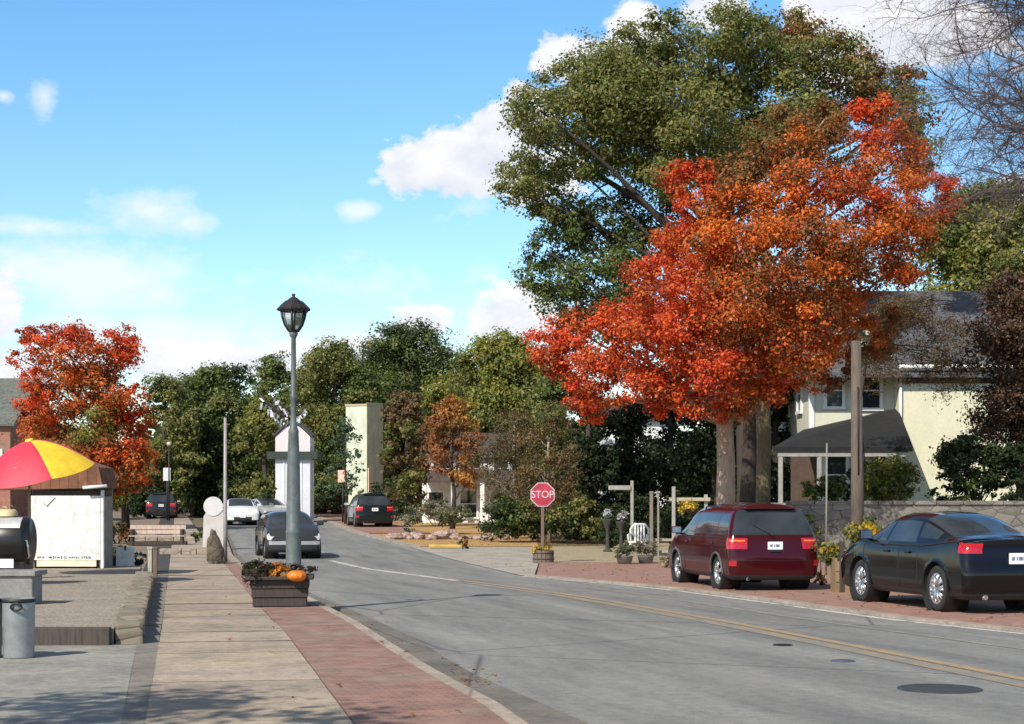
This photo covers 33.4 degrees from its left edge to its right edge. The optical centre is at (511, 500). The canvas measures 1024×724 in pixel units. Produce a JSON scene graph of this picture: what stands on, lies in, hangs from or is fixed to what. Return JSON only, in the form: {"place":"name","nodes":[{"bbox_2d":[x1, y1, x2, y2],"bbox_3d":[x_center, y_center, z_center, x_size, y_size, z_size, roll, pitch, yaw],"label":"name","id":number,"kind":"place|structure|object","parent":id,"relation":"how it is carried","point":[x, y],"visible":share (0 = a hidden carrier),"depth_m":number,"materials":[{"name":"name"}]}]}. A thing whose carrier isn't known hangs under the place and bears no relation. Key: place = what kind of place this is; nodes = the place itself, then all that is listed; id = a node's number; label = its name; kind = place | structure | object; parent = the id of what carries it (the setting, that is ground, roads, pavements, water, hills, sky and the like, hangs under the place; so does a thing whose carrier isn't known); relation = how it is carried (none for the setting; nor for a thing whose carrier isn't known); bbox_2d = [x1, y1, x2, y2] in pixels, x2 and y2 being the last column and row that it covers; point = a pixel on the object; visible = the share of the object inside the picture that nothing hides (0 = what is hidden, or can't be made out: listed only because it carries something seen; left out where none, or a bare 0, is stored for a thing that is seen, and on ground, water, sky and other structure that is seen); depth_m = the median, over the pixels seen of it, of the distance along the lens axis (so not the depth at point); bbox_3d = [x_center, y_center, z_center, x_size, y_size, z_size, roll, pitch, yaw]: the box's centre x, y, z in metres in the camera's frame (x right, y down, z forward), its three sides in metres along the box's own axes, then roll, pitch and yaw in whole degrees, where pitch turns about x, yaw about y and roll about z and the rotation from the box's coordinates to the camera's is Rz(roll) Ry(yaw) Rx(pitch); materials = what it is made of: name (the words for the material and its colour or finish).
{"place":"outdoors","nodes":[
{"label":"outdoors","id":0,"kind":"place"},
{"bbox_2d":[0,645,135,723],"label":"forecourt","id":1,"kind":"structure","parent":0,"point":[67,684],"depth_m":14.74,"materials":[{"name":"grey concrete"}]},
{"bbox_2d":[1,597,35,658],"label":"trash can","id":2,"kind":"object","parent":1,"relation":"on","point":[18,620],"visible":1,"depth_m":17.19,"materials":[{"name":"grey metal"}]},
{"bbox_2d":[2,627,111,644],"bbox_3d":[-18.429,1.514,18.870,27.980,0.225,0.130,0,0,0],"label":"timber edging","id":3,"kind":"object","parent":1,"relation":"on","point":[73,635],"visible":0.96,"depth_m":18.80,"materials":[{"name":"brown wood"}]},
{"bbox_2d":[113,512,160,570],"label":"lot","id":4,"kind":"structure","parent":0,"point":[142,520],"depth_m":89.18,"materials":[{"name":"beige concrete"}]},
{"bbox_2d":[1,316,166,529],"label":"orange tree","id":5,"kind":"object","parent":4,"relation":"on","point":[109,414],"visible":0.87,"depth_m":77.32,"materials":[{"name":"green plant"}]},
{"bbox_2d":[33,566,141,644],"bbox_3d":[-18.210,1.545,27.975,27.580,0.250,18.050,0,0,0],"label":"gravel bed","id":6,"kind":"object","parent":4,"relation":"on","point":[82,596],"visible":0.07,"depth_m":25.44,"materials":[{"name":"grey gravel"}]},
{"bbox_2d":[0,569,46,603],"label":"stone table","id":7,"kind":"object","parent":6,"relation":"on","point":[20,582],"visible":0.88,"depth_m":23.15,"materials":[{"name":"stone"}]},
{"bbox_2d":[0,509,36,568],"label":"barrel grill","id":8,"kind":"object","parent":7,"relation":"on","point":[18,541],"visible":0.92,"depth_m":28.49,"materials":[{"name":"metal"}]},
{"bbox_2d":[0,438,94,517],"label":"patio umbrella","id":9,"kind":"object","parent":6,"relation":"on","point":[29,462],"visible":0.98,"depth_m":31.51,"materials":[{"name":"multicoloured fabric"}]},
{"bbox_2d":[0,463,117,567],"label":"food booth","id":10,"kind":"object","parent":6,"relation":"on","point":[72,516],"visible":0.87,"depth_m":35.58,"materials":[{"name":"white paint"}]},
{"bbox_2d":[128,475,162,517],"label":"undergrowth","id":11,"kind":"object","parent":4,"relation":"on","point":[138,508],"visible":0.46,"depth_m":107.53,"materials":[{"name":"green plant"}]},
{"bbox_2d":[127,525,187,545],"bbox_3d":[-12.055,1.215,58.016,1.969,0.730,0.568,0,0,-4],"label":"wooden bench","id":12,"kind":"object","parent":4,"relation":"on","point":[133,532],"visible":0.9,"depth_m":58.06,"materials":[{"name":"brown wood"}]},
{"bbox_2d":[145,492,180,518],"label":"grey van","id":13,"kind":"object","parent":4,"relation":"on","point":[156,504],"visible":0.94,"depth_m":104.66,"materials":[{"name":"grey paint"}]},
{"bbox_2d":[132,371,214,506],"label":"olive tree","id":14,"kind":"object","parent":4,"relation":"on","point":[166,388],"visible":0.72,"depth_m":111.36,"materials":[{"name":"green plant"}]},
{"bbox_2d":[114,514,352,723],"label":"sidewalk","id":15,"kind":"structure","parent":0,"point":[235,693],"depth_m":16.74,"materials":[{"name":"concrete"}]},
{"bbox_2d":[113,571,153,644],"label":"stone kerb","id":16,"kind":"structure","parent":15,"relation":"on","point":[129,621],"depth_m":21.26,"materials":[{"name":"beige stone"}]},
{"bbox_2d":[121,572,167,723],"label":"sidewalk border","id":17,"kind":"object","parent":15,"relation":"on","point":[138,692],"visible":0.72,"depth_m":16.86,"materials":[{"name":"concrete"}]},
{"bbox_2d":[202,497,222,546],"bbox_3d":[-9.791,0.731,56.102,0.728,1.699,0.293,0,0,0],"label":"round top sign","id":18,"kind":"object","parent":15,"relation":"on","point":[213,515],"visible":0.85,"depth_m":55.98,"materials":[{"name":"white wood"}]},
{"bbox_2d":[207,529,225,563],"bbox_3d":[-7.449,1.180,42.955,0.488,0.938,0.395,0,0,0],"label":"pointed rock","id":19,"kind":"object","parent":15,"relation":"on","point":[215,552],"visible":0.91,"depth_m":42.82,"materials":[{"name":"grey stone"}]},
{"bbox_2d":[314,474,341,500],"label":"shrub","id":20,"kind":"object","parent":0,"point":[320,489],"visible":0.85,"depth_m":103.89,"materials":[{"name":"green plant"}]},
{"bbox_2d":[113,502,613,574],"bbox_3d":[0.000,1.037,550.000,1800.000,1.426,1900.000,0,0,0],"label":"ground","id":21,"kind":"structure","parent":0,"point":[197,521],"depth_m":102.20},
{"bbox_2d":[0,378,58,515],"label":"brick house","id":22,"kind":"structure","parent":21,"relation":"on","point":[17,500],"depth_m":93.35,"materials":[{"name":"red"}]},
{"bbox_2d":[166,417,228,516],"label":"tree","id":23,"kind":"object","parent":21,"relation":"on","point":[215,475],"visible":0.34,"depth_m":115.32,"materials":[{"name":"green plant"}]},
{"bbox_2d":[173,359,273,515],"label":"dark tree","id":24,"kind":"object","parent":21,"relation":"on","point":[215,387],"visible":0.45,"depth_m":116.44,"materials":[{"name":"green plant"}]},
{"bbox_2d":[272,330,391,513],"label":"autumn green tree","id":25,"kind":"object","parent":21,"relation":"on","point":[323,369],"visible":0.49,"depth_m":121.13,"materials":[{"name":"green plant"}]},
{"bbox_2d":[227,541,527,723],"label":"kerb","id":26,"kind":"structure","parent":21,"relation":"on","point":[503,712],"depth_m":16.07,"materials":[{"name":"concrete"}]},
{"bbox_2d":[328,316,463,512],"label":"round dark tree","id":27,"kind":"object","parent":21,"relation":"on","point":[402,362],"visible":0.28,"depth_m":130.36,"materials":[{"name":"green plant"}]},
{"bbox_2d":[59,411,773,506],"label":"forest","id":28,"kind":"object","parent":21,"relation":"on","point":[155,434],"depth_m":169.35,"materials":[{"name":"green plant"}]},
{"bbox_2d":[414,369,471,438],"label":"filler tree","id":29,"kind":"object","parent":21,"relation":"on","point":[431,391],"visible":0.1,"depth_m":119.24,"materials":[{"name":"green plant"}]},
{"bbox_2d":[425,326,571,482],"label":"yellow green tree","id":30,"kind":"object","parent":21,"relation":"on","point":[502,374],"visible":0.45,"depth_m":110.13,"materials":[{"name":"green plant"}]},
{"bbox_2d":[598,398,676,506],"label":"white cottage","id":31,"kind":"structure","parent":21,"relation":"on","point":[655,424],"depth_m":92.00,"materials":[{"name":"brown"}]},
{"bbox_2d":[524,574,1023,631],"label":"kerb","id":32,"kind":"structure","parent":21,"relation":"on","point":[932,620],"depth_m":27.21,"materials":[{"name":"concrete"}]},
{"bbox_2d":[902,168,1023,290],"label":"tree","id":33,"kind":"object","parent":21,"relation":"on","point":[962,258],"visible":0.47,"depth_m":80.29,"materials":[{"name":"green plant"}]},
{"bbox_2d":[345,402,382,504],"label":"tan building","id":34,"kind":"structure","parent":0,"point":[367,423],"depth_m":107.97,"materials":[{"name":"beige paint"}]},
{"bbox_2d":[225,562,508,723],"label":"brick pavement","id":35,"kind":"structure","parent":0,"point":[364,670],"depth_m":15.40,"materials":[{"name":"red brick"}]},
{"bbox_2d":[223,418,226,562],"bbox_3d":[-7.331,-0.255,43.636,0.105,3.709,0.110,0,0,0],"label":"thin pole","id":36,"kind":"object","parent":35,"relation":"on","point":[225,494],"visible":0.9,"depth_m":43.60,"materials":[{"name":"grey metal"}]},
{"bbox_2d":[245,574,313,606],"bbox_3d":[-3.522,1.364,25.950,1.020,0.450,1.050,0,0,-6],"label":"wooden planter","id":37,"kind":"object","parent":35,"relation":"on","point":[269,591],"visible":0.94,"depth_m":25.53,"materials":[{"name":"brown wood"}]},
{"bbox_2d":[239,558,317,586],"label":"planter plants","id":38,"kind":"object","parent":37,"relation":"in","point":[268,569],"visible":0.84,"depth_m":25.66,"materials":[{"name":"green plant"}]},
{"bbox_2d":[257,293,310,597],"bbox_3d":[-3.460,-0.787,26.254,0.762,4.775,0.524,0,0,27],"label":"street lamp","id":39,"kind":"object","parent":35,"relation":"on","point":[293,310],"visible":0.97,"depth_m":26.12,"materials":[{"name":"metal"}]},
{"bbox_2d":[314,511,428,532],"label":"brick path","id":40,"kind":"structure","parent":0,"point":[368,527],"depth_m":83.86,"materials":[{"name":"red brick"}]},
{"bbox_2d":[411,547,537,574],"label":"driveway","id":41,"kind":"structure","parent":0,"point":[497,558],"depth_m":50.53,"materials":[{"name":"concrete"}]},
{"bbox_2d":[370,521,605,545],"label":"lawn","id":42,"kind":"structure","parent":0,"point":[465,529],"depth_m":66.11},
{"bbox_2d":[323,416,366,523],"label":"pale sapling","id":43,"kind":"object","parent":42,"relation":"on","point":[344,427],"visible":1,"depth_m":91.89,"materials":[{"name":"green plant"}]},
{"bbox_2d":[374,389,438,526],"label":"brown tree","id":44,"kind":"object","parent":42,"relation":"on","point":[407,409],"visible":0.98,"depth_m":85.54,"materials":[{"name":"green plant"}]},
{"bbox_2d":[400,497,474,527],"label":"silver hedge","id":45,"kind":"object","parent":42,"relation":"on","point":[443,514],"visible":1,"depth_m":73.00,"materials":[{"name":"green plant"}]},
{"bbox_2d":[416,392,488,528],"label":"copper tree","id":46,"kind":"object","parent":42,"relation":"on","point":[448,420],"visible":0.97,"depth_m":81.71,"materials":[{"name":"orange plant"}]},
{"bbox_2d":[419,433,518,522],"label":"white house","id":47,"kind":"structure","parent":42,"relation":"on","point":[440,488],"depth_m":95.99,"materials":[{"name":"brown"}]},
{"bbox_2d":[458,489,478,518],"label":"window","id":48,"kind":"structure","parent":47,"relation":"in","point":[465,497],"depth_m":95.98,"materials":[{"name":"grey glass"}]},
{"bbox_2d":[457,398,561,539],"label":"twiggy tree","id":49,"kind":"object","parent":42,"relation":"on","point":[516,450],"visible":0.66,"depth_m":65.70,"materials":[{"name":"brown plant"}]},
{"bbox_2d":[473,494,557,540],"bbox_3d":[0.164,0.662,62.860,3.205,1.813,2.628,0,0,0],"label":"dark hedge","id":50,"kind":"object","parent":42,"relation":"on","point":[510,512],"visible":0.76,"depth_m":62.42,"materials":[{"name":"green plant"}]},
{"bbox_2d":[519,368,602,496],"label":"shade tree","id":51,"kind":"object","parent":42,"relation":"on","point":[546,390],"visible":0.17,"depth_m":87.38,"materials":[{"name":"green plant"}]},
{"bbox_2d":[0,0,1023,447],"label":"sky","id":52,"kind":"structure","parent":0,"point":[174,171],"materials":[{"name":"blue"}]},
{"bbox_2d":[536,533,669,561],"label":"grass","id":53,"kind":"structure","parent":0,"point":[590,553],"depth_m":52.55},
{"bbox_2d":[509,400,589,542],"bbox_3d":[1.363,-1.028,62.035,2.964,5.221,2.799,0,0,0],"label":"slender tree","id":54,"kind":"object","parent":53,"relation":"on","point":[545,461],"visible":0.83,"depth_m":61.75,"materials":[{"name":"green plant"}]},
{"bbox_2d":[544,495,610,541],"bbox_3d":[2.281,0.652,61.083,2.487,1.719,1.876,0,0,0],"label":"dark hedge","id":55,"kind":"object","parent":53,"relation":"on","point":[570,521],"visible":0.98,"depth_m":60.88,"materials":[{"name":"green plant"}]},
{"bbox_2d":[552,385,626,539],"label":"evergreen","id":56,"kind":"object","parent":53,"relation":"on","point":[600,472],"visible":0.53,"depth_m":65.46,"materials":[{"name":"green plant"}]},
{"bbox_2d":[593,504,632,547],"bbox_3d":[3.366,0.870,56.990,1.340,1.464,0.987,0,0,0],"label":"dark hedge","id":57,"kind":"object","parent":53,"relation":"on","point":[614,535],"visible":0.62,"depth_m":56.94,"materials":[{"name":"green plant"}]},
{"bbox_2d":[594,490,663,535],"bbox_3d":[4.304,0.473,61.998,2.628,1.770,2.004,0,0,0],"label":"dark hedge","id":58,"kind":"object","parent":53,"relation":"on","point":[641,514],"visible":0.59,"depth_m":61.94,"materials":[{"name":"green plant"}]},
{"bbox_2d":[594,396,666,537],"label":"evergreen","id":59,"kind":"object","parent":53,"relation":"on","point":[632,422],"visible":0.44,"depth_m":67.62,"materials":[{"name":"green plant"}]},
{"bbox_2d":[634,366,710,534],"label":"evergreen","id":60,"kind":"object","parent":53,"relation":"on","point":[669,431],"visible":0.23,"depth_m":71.69,"materials":[{"name":"green plant"}]},
{"bbox_2d":[659,505,699,543],"bbox_3d":[5.200,0.833,52.921,1.509,1.373,1.302,0,0,0],"label":"dark hedge","id":61,"kind":"object","parent":53,"relation":"on","point":[683,521],"visible":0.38,"depth_m":52.73,"materials":[{"name":"green plant"}]},
{"bbox_2d":[661,386,771,537],"bbox_3d":[7.571,-1.778,64.057,4.299,7.559,3.592,0,0,18],"label":"evergreen","id":62,"kind":"object","parent":53,"relation":"on","point":[700,460],"visible":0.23,"depth_m":63.66,"materials":[{"name":"green plant"}]},
{"bbox_2d":[482,0,952,502],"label":"oak tree","id":63,"kind":"object","parent":53,"relation":"on","point":[623,102],"visible":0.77,"depth_m":59.99,"materials":[{"name":"green plant"}]},
{"bbox_2d":[681,261,802,502],"bbox_3d":[6.523,-2.590,48.442,3.685,8.592,1.987,0,0,0],"label":"old tree","id":64,"kind":"object","parent":53,"relation":"on","point":[748,478],"visible":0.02,"depth_m":48.33,"materials":[{"name":"brown plant"}]},
{"bbox_2d":[519,88,973,504],"bbox_3d":[6.662,-4.774,45.747,11.289,12.879,8.787,0,0,-25],"label":"maple tree","id":65,"kind":"object","parent":53,"relation":"on","point":[833,259],"visible":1,"depth_m":43.65,"materials":[{"name":"orange plant"}]},
{"bbox_2d":[697,250,813,502],"bbox_3d":[7.103,-2.839,50.287,3.838,9.090,2.573,0,0,0],"label":"old tree","id":66,"kind":"object","parent":53,"relation":"on","point":[763,459],"visible":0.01,"depth_m":50.29,"materials":[{"name":"brown plant"}]},
{"bbox_2d":[770,357,794,502],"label":"evergreen","id":67,"kind":"object","parent":53,"relation":"on","point":[777,419],"visible":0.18,"depth_m":65.78,"materials":[{"name":"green plant"}]},
{"bbox_2d":[786,501,1023,561],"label":"stone wall","id":68,"kind":"structure","parent":53,"relation":"on","point":[1010,513],"depth_m":46.58,"materials":[{"name":"grey stone"}]},
{"bbox_2d":[833,289,989,500],"bbox_3d":[12.685,-2.499,54.206,4.736,8.304,4.073,0,0,39],"label":"brown twig tree","id":69,"kind":"object","parent":53,"relation":"on","point":[917,319],"visible":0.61,"depth_m":53.60,"materials":[{"name":"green plant"}]},
{"bbox_2d":[227,517,1023,723],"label":"road","id":70,"kind":"structure","parent":0,"point":[590,662],"depth_m":19.70,"materials":[{"name":"grey asphalt"}]},
{"bbox_2d":[222,498,260,524],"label":"white car","id":71,"kind":"object","parent":70,"relation":"on","point":[245,510],"visible":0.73,"depth_m":89.78,"materials":[{"name":"paint"}]},
{"bbox_2d":[229,392,281,499],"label":"bushy tree","id":72,"kind":"object","parent":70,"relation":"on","point":[249,432],"visible":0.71,"depth_m":107.20,"materials":[{"name":"green plant"}]},
{"bbox_2d":[238,498,286,522],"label":"pale car","id":73,"kind":"object","parent":70,"relation":"on","point":[269,504],"visible":0.26,"depth_m":93.04,"materials":[{"name":"silver metal"}]},
{"bbox_2d":[238,350,298,493],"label":"tall green tree","id":74,"kind":"object","parent":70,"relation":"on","point":[270,373],"visible":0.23,"depth_m":127.12,"materials":[{"name":"green plant"}]},
{"bbox_2d":[255,510,323,558],"bbox_3d":[-6.669,1.020,50.679,1.953,1.448,3.755,0,0,-14],"label":"grey car","id":75,"kind":"object","parent":70,"relation":"on","point":[270,536],"visible":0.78,"depth_m":49.32,"materials":[{"name":"paint"}]},
{"bbox_2d":[267,421,321,519],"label":"white tower","id":76,"kind":"structure","parent":70,"relation":"on","point":[309,455],"depth_m":97.00,"materials":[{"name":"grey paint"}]},
{"bbox_2d":[344,492,393,526],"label":"dark van","id":77,"kind":"object","parent":70,"relation":"on","point":[375,508],"visible":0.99,"depth_m":84.80,"materials":[{"name":"black paint"}]},
{"bbox_2d":[227,522,588,723],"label":"gutter","id":78,"kind":"object","parent":70,"relation":"on","point":[527,710],"visible":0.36,"depth_m":16.62,"materials":[{"name":"concrete"}]},
{"bbox_2d":[180,530,1023,715],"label":"fallen leaves","id":79,"kind":"object","parent":78,"relation":"on","point":[412,713],"visible":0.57,"depth_m":26.30,"materials":[{"name":"orange plant"}]},
{"bbox_2d":[437,577,1023,679],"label":"line","id":80,"kind":"object","parent":70,"relation":"on","point":[915,657],"visible":1,"depth_m":21.07,"materials":[{"name":"yellow paint"}]},
{"bbox_2d":[467,583,1023,686],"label":"road line marking","id":81,"kind":"object","parent":70,"relation":"on","point":[952,670],"visible":1,"depth_m":20.19,"materials":[{"name":"yellow paint"}]},
{"bbox_2d":[519,576,1023,633],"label":"edge line","id":82,"kind":"object","parent":70,"relation":"on","point":[801,607],"visible":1,"depth_m":26.72,"materials":[{"name":"white paint"}]},
{"bbox_2d":[589,588,1023,649],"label":"seam line","id":83,"kind":"object","parent":70,"relation":"on","point":[824,621],"visible":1,"depth_m":23.68,"materials":[{"name":"grey concrete"}]},
{"bbox_2d":[897,684,982,693],"bbox_3d":[3.851,1.693,15.361,0.760,0.010,0.760,0,0,0],"label":"manhole cover","id":84,"kind":"object","parent":70,"relation":"on","point":[942,688],"visible":1,"depth_m":15.30,"materials":[{"name":"metal"}]},
{"bbox_2d":[537,562,1023,627],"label":"brick apron","id":85,"kind":"object","parent":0,"point":[812,593],"visible":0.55,"depth_m":30.89,"materials":[{"name":"red brick"}]},
{"bbox_2d":[532,550,553,562],"bbox_3d":[0.842,1.515,45.946,0.590,0.340,0.590,0,0,0],"label":"half barrel","id":86,"kind":"object","parent":85,"relation":"on","point":[546,556],"visible":0.94,"depth_m":45.70,"materials":[{"name":"brown wood"}]},
{"bbox_2d":[531,483,554,550],"bbox_3d":[0.822,0.463,45.937,0.643,1.875,0.104,0,0,0],"label":"stop sign","id":87,"kind":"object","parent":86,"relation":"in","point":[542,495],"visible":1,"depth_m":45.89,"materials":[{"name":"red metal"}]},
{"bbox_2d":[668,502,818,589],"bbox_3d":[4.441,0.885,33.576,2.122,1.693,4.503,0,0,-11],"label":"maroon minivan","id":88,"kind":"object","parent":85,"relation":"on","point":[727,546],"visible":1,"depth_m":31.63,"materials":[{"name":"paint"}]},
{"bbox_2d":[830,541,849,591],"bbox_3d":[6.209,1.210,31.177,0.680,0.941,0.565,0,0,0],"label":"planter box","id":89,"kind":"object","parent":85,"relation":"on","point":[837,584],"visible":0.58,"depth_m":30.94,"materials":[{"name":"beige wood"}]},
{"bbox_2d":[809,513,882,565],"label":"box flowers","id":90,"kind":"object","parent":89,"relation":"in","point":[829,552],"visible":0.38,"depth_m":31.26,"materials":[{"name":"yellow plant"}]},
{"bbox_2d":[850,341,863,545],"bbox_3d":[8.194,-1.040,40.500,0.322,5.481,0.330,0,0,0],"label":"utility pole","id":91,"kind":"object","parent":85,"relation":"on","point":[857,493],"visible":0.69,"depth_m":40.39,"materials":[{"name":"brown wood"}]},
{"bbox_2d":[825,0,1023,258],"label":"bare tree","id":92,"kind":"object","parent":85,"relation":"on","point":[1017,128],"visible":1,"depth_m":35.82,"materials":[{"name":"brown plant"}]},
{"bbox_2d":[840,511,1023,611],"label":"black sedan","id":93,"kind":"object","parent":85,"relation":"on","point":[949,561],"visible":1,"depth_m":25.93,"materials":[{"name":"paint"}]},
{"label":"terrace","id":94,"kind":"structure","parent":0,"visible":0},
{"bbox_2d":[800,475,847,500],"bbox_3d":[8.968,-0.288,49.091,1.404,0.915,1.118,0,0,14],"label":"garden bush","id":95,"kind":"object","parent":94,"relation":"on","point":[835,492],"visible":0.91,"depth_m":48.90,"materials":[{"name":"green plant"}]},
{"bbox_2d":[863,452,924,500],"bbox_3d":[10.979,-0.571,50.014,2.071,1.707,1.933,0,0,0],"label":"garden bush","id":96,"kind":"object","parent":94,"relation":"on","point":[881,484],"visible":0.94,"depth_m":49.80,"materials":[{"name":"green plant"}]},
{"bbox_2d":[771,291,1023,504],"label":"cream house","id":97,"kind":"structure","parent":94,"relation":"on","point":[912,425],"depth_m":61.00,"materials":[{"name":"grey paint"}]},
{"bbox_2d":[791,457,816,500],"bbox_3d":[10.573,-0.760,61.670,1.000,2.100,0.060,0,0,0],"label":"door","id":98,"kind":"structure","parent":97,"relation":"in","point":[802,468],"depth_m":61.64,"materials":[{"name":"brown wood"}]},
{"bbox_2d":[823,377,845,409],"bbox_3d":[11.651,-3.965,61.660,0.830,1.370,0.120,0,0,0],"label":"window","id":99,"kind":"structure","parent":97,"relation":"in","point":[833,402],"depth_m":61.68,"materials":[{"name":"white paint"}]},
{"bbox_2d":[823,457,848,491],"bbox_3d":[11.712,-0.915,61.660,0.980,1.520,0.120,0,0,0],"label":"window","id":100,"kind":"structure","parent":97,"relation":"in","point":[837,466],"depth_m":61.68,"materials":[{"name":"glass"}]},
{"bbox_2d":[862,377,883,410],"bbox_3d":[12.973,-3.965,61.660,0.900,1.470,0.120,0,0,0],"label":"window","id":101,"kind":"structure","parent":97,"relation":"in","point":[869,403],"depth_m":61.68,"materials":[{"name":"black glass"}]},
{"bbox_2d":[924,430,1023,500],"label":"garden bush","id":102,"kind":"object","parent":94,"relation":"on","point":[958,454],"visible":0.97,"depth_m":48.55,"materials":[{"name":"green plant"}]},
{"bbox_2d":[945,264,1023,500],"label":"dark red tree","id":103,"kind":"object","parent":94,"relation":"on","point":[1002,340],"visible":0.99,"depth_m":51.62,"materials":[{"name":"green plant"}]},
{"bbox_2d":[979,442,1023,500],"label":"garden bush","id":104,"kind":"object","parent":94,"relation":"on","point":[1017,460],"visible":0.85,"depth_m":48.39,"materials":[{"name":"green plant"}]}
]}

